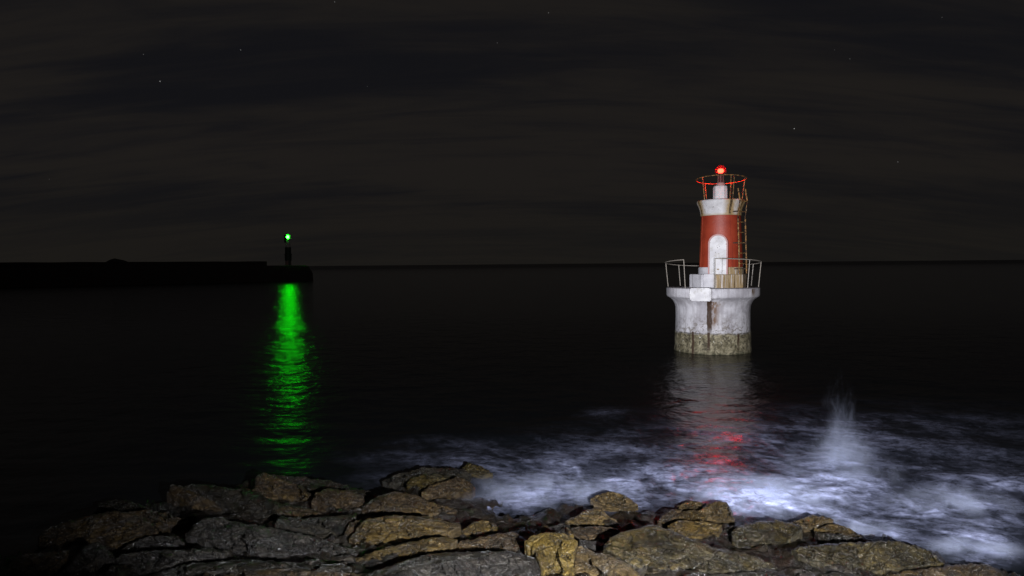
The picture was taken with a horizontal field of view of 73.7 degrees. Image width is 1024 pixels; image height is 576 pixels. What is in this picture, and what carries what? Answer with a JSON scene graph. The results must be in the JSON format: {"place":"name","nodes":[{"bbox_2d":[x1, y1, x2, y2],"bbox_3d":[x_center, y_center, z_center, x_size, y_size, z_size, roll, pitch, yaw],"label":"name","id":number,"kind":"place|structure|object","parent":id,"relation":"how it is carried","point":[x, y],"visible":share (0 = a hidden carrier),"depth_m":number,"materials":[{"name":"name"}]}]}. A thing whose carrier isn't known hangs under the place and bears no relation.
{"place":"outdoors","nodes":[
{"label":"outdoors","id":0,"kind":"place"},
{"bbox_2d":[0,479,1020,575],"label":"ground","id":1,"kind":"structure","parent":0,"point":[783,560],"depth_m":10.81,"materials":[{"name":"black stone"}]},
{"bbox_2d":[1,550,68,575],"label":"rock","id":2,"kind":"object","parent":1,"relation":"on","point":[53,563],"visible":1,"depth_m":9.68,"materials":[{"name":"stone"}]},
{"bbox_2d":[55,542,114,575],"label":"rock","id":3,"kind":"object","parent":1,"relation":"on","point":[93,557],"visible":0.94,"depth_m":9.02,"materials":[{"name":"grey stone"}]},
{"bbox_2d":[37,510,157,550],"bbox_3d":[-6.664,4.302,11.047,3.254,1.397,0.895,1,2,31],"label":"rock","id":4,"kind":"object","parent":1,"relation":"on","point":[111,529],"visible":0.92,"depth_m":10.87,"materials":[{"name":"stone"}]},
{"bbox_2d":[93,499,148,514],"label":"rock","id":5,"kind":"object","parent":1,"relation":"on","point":[120,505],"visible":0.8,"depth_m":12.86,"materials":[{"name":"grey stone"}]},
{"bbox_2d":[114,535,184,557],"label":"rock","id":6,"kind":"object","parent":1,"relation":"on","point":[151,543],"visible":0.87,"depth_m":9.58,"materials":[{"name":"grey stone"}]},
{"bbox_2d":[129,509,196,534],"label":"rock","id":7,"kind":"object","parent":1,"relation":"on","point":[165,523],"visible":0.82,"depth_m":11.17,"materials":[{"name":"grey stone"}]},
{"bbox_2d":[115,547,225,575],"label":"rock","id":8,"kind":"object","parent":1,"relation":"on","point":[145,563],"visible":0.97,"depth_m":8.45,"materials":[{"name":"grey stone"}]},
{"bbox_2d":[167,484,221,511],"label":"rock","id":9,"kind":"object","parent":1,"relation":"on","point":[180,496],"visible":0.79,"depth_m":12.65,"materials":[{"name":"stone"}]},
{"bbox_2d":[185,484,303,520],"bbox_3d":[-4.869,4.076,12.120,3.568,0.959,0.895,1,2,28],"label":"rock","id":10,"kind":"object","parent":1,"relation":"on","point":[231,500],"visible":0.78,"depth_m":11.88,"materials":[{"name":"stone"}]},
{"bbox_2d":[149,559,351,575],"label":"rock","id":11,"kind":"object","parent":1,"relation":"on","point":[214,568],"visible":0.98,"depth_m":7.78,"materials":[{"name":"grey stone"}]},
{"bbox_2d":[240,487,278,499],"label":"rock","id":12,"kind":"object","parent":1,"relation":"on","point":[269,495],"visible":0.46,"depth_m":13.06,"materials":[{"name":"brown stone"}]},
{"bbox_2d":[186,517,358,560],"bbox_3d":[-3.443,3.722,9.273,3.013,0.963,1.057,0,2,23],"label":"rock","id":13,"kind":"object","parent":1,"relation":"on","point":[263,542],"visible":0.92,"depth_m":9.14,"materials":[{"name":"grey stone"}]},
{"bbox_2d":[186,568,362,575],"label":"rock","id":14,"kind":"object","parent":1,"relation":"on","point":[279,572],"visible":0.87,"depth_m":7.59,"materials":[{"name":"grey stone"}]},
{"bbox_2d":[255,472,312,502],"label":"rock","id":15,"kind":"object","parent":1,"relation":"on","point":[280,488],"visible":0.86,"depth_m":13.27,"materials":[{"name":"brown stone"}]},
{"bbox_2d":[276,506,328,518],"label":"rock","id":16,"kind":"object","parent":1,"relation":"on","point":[298,512],"visible":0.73,"depth_m":11.31,"materials":[{"name":"brown stone"}]},
{"bbox_2d":[275,514,356,538],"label":"rock","id":17,"kind":"object","parent":1,"relation":"on","point":[324,527],"visible":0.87,"depth_m":10.33,"materials":[{"name":"grey stone"}]},
{"bbox_2d":[272,474,366,497],"bbox_3d":[-3.968,4.313,13.885,2.209,0.933,1.013,-1,2,0],"label":"rock","id":18,"kind":"object","parent":1,"relation":"on","point":[312,486],"visible":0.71,"depth_m":13.78,"materials":[{"name":"brown stone"}]},
{"bbox_2d":[311,488,364,511],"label":"rock","id":19,"kind":"object","parent":1,"relation":"on","point":[323,500],"visible":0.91,"depth_m":12.27,"materials":[{"name":"brown stone"}]},
{"bbox_2d":[344,520,362,536],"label":"rock","id":20,"kind":"object","parent":1,"relation":"on","point":[351,528],"visible":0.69,"depth_m":10.15,"materials":[{"name":"stone"}]},
{"bbox_2d":[349,515,460,545],"bbox_3d":[-1.561,3.825,9.968,1.593,0.998,1.245,-1,2,0],"label":"rock","id":21,"kind":"object","parent":1,"relation":"on","point":[396,529],"visible":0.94,"depth_m":9.81,"materials":[{"name":"brown stone"}]},
{"bbox_2d":[356,536,457,561],"bbox_3d":[-1.263,3.662,8.808,1.561,0.945,0.790,-2,2,-31],"label":"rock","id":22,"kind":"object","parent":1,"relation":"on","point":[414,549],"visible":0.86,"depth_m":8.60,"materials":[{"name":"stone"}]},
{"bbox_2d":[361,491,457,516],"bbox_3d":[-1.789,4.147,11.887,1.697,1.003,1.181,0,2,16],"label":"rock","id":23,"kind":"object","parent":1,"relation":"on","point":[398,503],"visible":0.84,"depth_m":11.72,"materials":[{"name":"brown stone"}]},
{"bbox_2d":[382,467,471,489],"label":"rock","id":24,"kind":"object","parent":1,"relation":"on","point":[396,481],"visible":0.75,"depth_m":14.77,"materials":[{"name":"brown stone"}]},
{"bbox_2d":[406,474,450,490],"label":"rock","id":25,"kind":"object","parent":1,"relation":"on","point":[423,482],"visible":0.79,"depth_m":14.24,"materials":[{"name":"brown stone"}]},
{"bbox_2d":[361,550,504,575],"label":"rock","id":26,"kind":"object","parent":1,"relation":"on","point":[421,561],"visible":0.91,"depth_m":7.86,"materials":[{"name":"stone"}]},
{"bbox_2d":[421,476,474,499],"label":"rock","id":27,"kind":"object","parent":1,"relation":"on","point":[456,487],"visible":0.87,"depth_m":13.74,"materials":[{"name":"brown stone"}]},
{"bbox_2d":[391,550,540,575],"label":"rock","id":28,"kind":"object","parent":1,"relation":"on","point":[508,563],"visible":0.98,"depth_m":8.22,"materials":[{"name":"grey stone"}]},
{"bbox_2d":[462,463,492,478],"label":"rock","id":29,"kind":"object","parent":1,"relation":"on","point":[477,471],"visible":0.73,"depth_m":15.11,"materials":[{"name":"brown stone"}]},
{"bbox_2d":[461,520,496,536],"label":"rock","id":30,"kind":"object","parent":1,"relation":"on","point":[483,526],"visible":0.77,"depth_m":10.71,"materials":[{"name":"brown stone"}]},
{"bbox_2d":[456,532,525,552],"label":"rock","id":31,"kind":"object","parent":1,"relation":"on","point":[514,542],"visible":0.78,"depth_m":9.66,"materials":[{"name":"brown stone"}]},
{"bbox_2d":[517,530,529,536],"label":"rock","id":32,"kind":"object","parent":1,"relation":"on","point":[522,533],"visible":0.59,"depth_m":10.61,"materials":[{"name":"black stone"}]},
{"bbox_2d":[534,526,551,531],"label":"rock","id":33,"kind":"object","parent":1,"relation":"on","point":[543,527],"visible":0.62,"depth_m":10.98,"materials":[{"name":"stone"}]},
{"bbox_2d":[525,532,577,575],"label":"rock","id":34,"kind":"object","parent":1,"relation":"on","point":[552,553],"visible":0.96,"depth_m":8.84,"materials":[{"name":"brown stone"}]},
{"bbox_2d":[550,523,571,530],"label":"rock","id":35,"kind":"object","parent":1,"relation":"on","point":[560,526],"visible":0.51,"depth_m":11.17,"materials":[{"name":"grey stone"}]},
{"bbox_2d":[579,539,603,551],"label":"rock","id":36,"kind":"object","parent":1,"relation":"on","point":[595,546],"visible":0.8,"depth_m":9.83,"materials":[{"name":"grey stone"}]},
{"bbox_2d":[565,507,619,526],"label":"rock","id":37,"kind":"object","parent":1,"relation":"on","point":[595,516],"visible":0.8,"depth_m":11.58,"materials":[{"name":"brown stone"}]},
{"bbox_2d":[566,526,619,543],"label":"rock","id":38,"kind":"object","parent":1,"relation":"on","point":[601,534],"visible":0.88,"depth_m":10.52,"materials":[{"name":"brown stone"}]},
{"bbox_2d":[573,545,639,575],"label":"rock","id":39,"kind":"object","parent":1,"relation":"on","point":[590,562],"visible":0.99,"depth_m":8.47,"materials":[{"name":"brown stone"}]},
{"bbox_2d":[590,492,637,511],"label":"rock","id":40,"kind":"object","parent":1,"relation":"on","point":[612,501],"visible":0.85,"depth_m":13.13,"materials":[{"name":"brown stone"}]},
{"bbox_2d":[657,509,681,527],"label":"rock","id":41,"kind":"object","parent":1,"relation":"on","point":[670,516],"visible":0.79,"depth_m":11.77,"materials":[{"name":"brown stone"}]},
{"bbox_2d":[603,524,777,574],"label":"rock","id":42,"kind":"object","parent":1,"relation":"on","point":[651,545],"visible":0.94,"depth_m":8.94,"materials":[{"name":"brown stone"}]},
{"bbox_2d":[677,501,705,512],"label":"rock","id":43,"kind":"object","parent":1,"relation":"on","point":[691,505],"visible":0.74,"depth_m":12.81,"materials":[{"name":"brown stone"}]},
{"bbox_2d":[679,510,706,521],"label":"rock","id":44,"kind":"object","parent":1,"relation":"on","point":[692,515],"visible":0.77,"depth_m":11.93,"materials":[{"name":"brown stone"}]},
{"bbox_2d":[667,520,721,538],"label":"rock","id":45,"kind":"object","parent":1,"relation":"on","point":[695,529],"visible":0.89,"depth_m":10.95,"materials":[{"name":"brown stone"}]},
{"bbox_2d":[698,501,734,523],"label":"rock","id":46,"kind":"object","parent":1,"relation":"on","point":[719,512],"visible":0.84,"depth_m":12.20,"materials":[{"name":"brown stone"}]},
{"bbox_2d":[646,571,789,575],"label":"rock","id":47,"kind":"object","parent":1,"relation":"on","point":[759,573],"visible":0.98,"depth_m":8.49,"materials":[{"name":"stone"}]},
{"bbox_2d":[731,519,802,547],"bbox_3d":[4.090,4.214,10.967,1.628,0.907,0.730,-2,2,-34],"label":"rock","id":48,"kind":"object","parent":1,"relation":"on","point":[775,532],"visible":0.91,"depth_m":10.76,"materials":[{"name":"brown stone"}]},
{"bbox_2d":[793,514,833,532],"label":"rock","id":49,"kind":"object","parent":1,"relation":"on","point":[810,523],"visible":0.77,"depth_m":11.74,"materials":[{"name":"brown stone"}]},
{"bbox_2d":[814,524,860,536],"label":"rock","id":50,"kind":"object","parent":1,"relation":"on","point":[835,529],"visible":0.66,"depth_m":11.27,"materials":[{"name":"brown stone"}]},
{"bbox_2d":[814,531,871,543],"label":"rock","id":51,"kind":"object","parent":1,"relation":"on","point":[824,538],"visible":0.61,"depth_m":10.77,"materials":[{"name":"stone"}]},
{"bbox_2d":[819,572,868,575],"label":"rock","id":52,"kind":"object","parent":1,"relation":"on","point":[836,574],"visible":1,"depth_m":8.63,"materials":[{"name":"grey stone"}]},
{"bbox_2d":[791,540,943,574],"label":"rock","id":53,"kind":"object","parent":1,"relation":"on","point":[881,557],"visible":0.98,"depth_m":9.54,"materials":[{"name":"brown stone"}]},
{"bbox_2d":[886,563,1003,575],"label":"rock","id":54,"kind":"object","parent":1,"relation":"on","point":[972,569],"visible":1,"depth_m":9.54,"materials":[{"name":"stone"}]},
{"bbox_2d":[0,260,1023,575],"bbox_3d":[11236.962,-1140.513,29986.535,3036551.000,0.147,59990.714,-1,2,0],"label":"sea","id":55,"kind":"structure","parent":0,"point":[876,398],"depth_m":25.23,"materials":[{"name":"black liquid"}]},
{"bbox_2d":[0,261,312,287],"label":"breakwater","id":56,"kind":"object","parent":55,"relation":"in","point":[34,274],"visible":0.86,"depth_m":190.06,"materials":[{"name":"black stone"}]},
{"bbox_2d":[106,258,126,261],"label":"stone heap","id":57,"kind":"object","parent":56,"relation":"on","point":[114,260],"visible":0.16,"depth_m":192.64,"materials":[{"name":"black stone"}]},
{"bbox_2d":[284,235,291,264],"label":"harbour beacon","id":58,"kind":"object","parent":56,"relation":"on","point":[288,257],"visible":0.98,"depth_m":216.88,"materials":[{"name":"black paint"}]},
{"bbox_2d":[665,169,761,354],"bbox_3d":[10.804,-1.122,36.807,5.004,10.928,5.121,0,2,16],"label":"lighthouse","id":59,"kind":"object","parent":55,"relation":"in","point":[713,301],"visible":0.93,"depth_m":35.57,"materials":[{"name":"paint"}]},
{"bbox_2d":[708,234,727,273],"bbox_3d":[10.824,-1.777,35.820,0.997,2.105,0.442,0,2,24],"label":"door","id":60,"kind":"structure","parent":59,"relation":"in","point":[717,245],"depth_m":35.67,"materials":[{"name":"white paint"}]},
{"bbox_2d":[0,0,1023,265],"label":"sky","id":61,"kind":"structure","parent":0,"point":[357,132],"materials":[{"name":"black"}]}
]}

